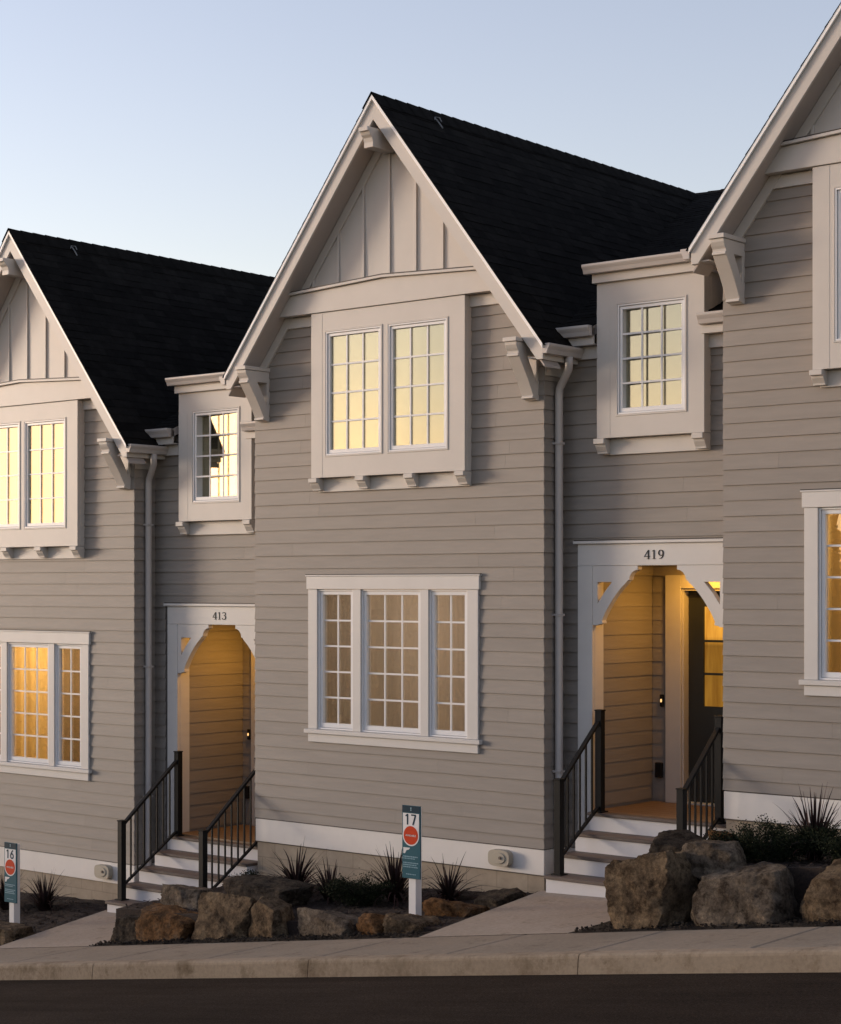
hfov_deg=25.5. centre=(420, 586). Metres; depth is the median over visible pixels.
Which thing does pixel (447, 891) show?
flax plant
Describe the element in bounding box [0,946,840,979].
kerb
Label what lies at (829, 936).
sidewalk
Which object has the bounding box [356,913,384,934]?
boulder
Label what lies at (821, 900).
boulder
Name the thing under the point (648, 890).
boulder
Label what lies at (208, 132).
sky
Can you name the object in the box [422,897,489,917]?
boulder
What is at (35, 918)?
mulch
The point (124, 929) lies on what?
boulder
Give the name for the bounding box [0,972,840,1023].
road
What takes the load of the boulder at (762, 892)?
on the ground at (801, 924)
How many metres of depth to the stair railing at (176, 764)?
22.34 m
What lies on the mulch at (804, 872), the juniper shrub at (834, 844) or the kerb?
the juniper shrub at (834, 844)
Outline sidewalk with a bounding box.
[0,926,840,962]
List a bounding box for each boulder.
[0,920,33,944]
[110,914,140,941]
[135,902,197,941]
[160,884,215,909]
[191,891,257,940]
[222,874,314,906]
[248,896,294,937]
[297,907,357,936]
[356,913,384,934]
[382,913,441,937]
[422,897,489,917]
[474,888,527,906]
[603,850,697,928]
[648,830,704,852]
[681,839,746,879]
[690,861,800,926]
[708,829,746,855]
[799,859,840,921]
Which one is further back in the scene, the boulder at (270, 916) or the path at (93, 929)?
the path at (93, 929)
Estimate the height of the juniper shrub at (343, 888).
0.394 m
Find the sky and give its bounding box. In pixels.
[0,0,840,276]
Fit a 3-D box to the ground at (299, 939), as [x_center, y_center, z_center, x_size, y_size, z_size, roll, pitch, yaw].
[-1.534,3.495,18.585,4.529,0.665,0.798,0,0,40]
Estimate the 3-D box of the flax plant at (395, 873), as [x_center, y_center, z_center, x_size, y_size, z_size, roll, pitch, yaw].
[-0.282,3.002,19.124,1.111,0.716,1.194,0,0,40]
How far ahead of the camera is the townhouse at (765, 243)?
17.09 m
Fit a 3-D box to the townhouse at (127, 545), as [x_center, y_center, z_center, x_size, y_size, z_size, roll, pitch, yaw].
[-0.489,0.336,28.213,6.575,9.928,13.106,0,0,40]
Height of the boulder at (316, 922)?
0.450 m
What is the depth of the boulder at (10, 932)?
21.22 m
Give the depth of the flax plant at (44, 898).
22.87 m
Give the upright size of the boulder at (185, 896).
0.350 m
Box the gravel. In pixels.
[0,917,840,945]
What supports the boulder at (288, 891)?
on the mulch at (385, 906)
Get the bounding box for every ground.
[93,931,432,946]
[571,916,840,932]
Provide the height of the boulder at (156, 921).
0.490 m
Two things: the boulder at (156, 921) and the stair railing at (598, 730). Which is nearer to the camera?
the stair railing at (598, 730)
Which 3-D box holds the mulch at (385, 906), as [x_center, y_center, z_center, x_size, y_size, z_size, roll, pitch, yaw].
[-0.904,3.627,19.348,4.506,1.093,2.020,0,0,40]
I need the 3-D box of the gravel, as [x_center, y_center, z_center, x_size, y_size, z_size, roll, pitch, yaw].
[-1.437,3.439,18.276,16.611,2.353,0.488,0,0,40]
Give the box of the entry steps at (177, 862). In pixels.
[105,836,257,912]
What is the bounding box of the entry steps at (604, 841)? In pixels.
[544,812,725,897]
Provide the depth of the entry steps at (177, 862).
22.02 m
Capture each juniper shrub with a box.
[224,865,276,878]
[316,871,399,908]
[694,813,840,862]
[810,817,840,862]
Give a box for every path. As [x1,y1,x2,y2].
[0,910,115,948]
[418,891,609,937]
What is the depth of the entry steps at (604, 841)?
18.22 m
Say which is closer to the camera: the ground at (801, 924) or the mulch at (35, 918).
the ground at (801, 924)
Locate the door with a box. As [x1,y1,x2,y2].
[689,591,722,802]
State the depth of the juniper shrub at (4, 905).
23.16 m
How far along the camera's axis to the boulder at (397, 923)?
17.35 m
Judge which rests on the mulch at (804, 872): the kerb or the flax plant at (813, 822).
the flax plant at (813, 822)
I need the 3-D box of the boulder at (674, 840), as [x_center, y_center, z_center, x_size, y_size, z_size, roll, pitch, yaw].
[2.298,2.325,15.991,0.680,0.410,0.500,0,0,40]
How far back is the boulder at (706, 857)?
15.46 m
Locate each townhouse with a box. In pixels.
[0,228,274,900]
[219,91,725,892]
[680,2,840,850]
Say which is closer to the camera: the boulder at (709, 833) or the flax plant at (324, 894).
the boulder at (709, 833)
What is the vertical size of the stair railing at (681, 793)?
1.583 m
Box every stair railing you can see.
[115,751,183,900]
[198,758,257,887]
[551,709,607,875]
[675,715,725,838]
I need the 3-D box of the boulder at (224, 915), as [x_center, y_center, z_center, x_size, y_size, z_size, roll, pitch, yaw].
[-1.905,3.445,18.983,0.790,0.650,0.550,0,0,40]
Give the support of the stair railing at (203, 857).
on the entry steps at (177, 862)
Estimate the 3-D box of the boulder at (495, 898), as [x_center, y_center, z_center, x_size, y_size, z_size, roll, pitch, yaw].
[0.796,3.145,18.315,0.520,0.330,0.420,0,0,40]
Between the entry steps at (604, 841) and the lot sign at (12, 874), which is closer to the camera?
the entry steps at (604, 841)
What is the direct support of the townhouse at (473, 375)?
on the ground
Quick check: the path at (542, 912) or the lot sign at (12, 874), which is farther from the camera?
the lot sign at (12, 874)
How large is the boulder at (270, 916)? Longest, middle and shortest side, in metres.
0.620 x 0.560 x 0.420 m
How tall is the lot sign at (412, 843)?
1.375 m
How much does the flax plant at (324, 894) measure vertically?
0.490 m
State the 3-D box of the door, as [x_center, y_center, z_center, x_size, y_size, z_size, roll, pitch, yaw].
[3.187,1.152,19.192,0.978,2.209,0.107,0,0,40]
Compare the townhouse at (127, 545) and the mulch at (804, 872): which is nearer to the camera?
the mulch at (804, 872)
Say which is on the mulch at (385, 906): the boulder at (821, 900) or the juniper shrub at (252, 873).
the juniper shrub at (252, 873)
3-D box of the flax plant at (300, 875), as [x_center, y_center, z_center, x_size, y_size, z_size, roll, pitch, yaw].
[-1.362,3.067,20.133,1.042,0.762,1.118,0,0,40]
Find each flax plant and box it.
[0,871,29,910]
[20,869,72,913]
[241,838,332,888]
[299,859,353,904]
[353,846,431,908]
[422,852,481,900]
[763,782,840,861]
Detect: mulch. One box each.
[0,892,106,947]
[116,885,564,937]
[696,853,832,915]
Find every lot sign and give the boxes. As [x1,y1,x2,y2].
[4,842,19,922]
[402,805,421,915]
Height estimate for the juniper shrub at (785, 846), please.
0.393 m

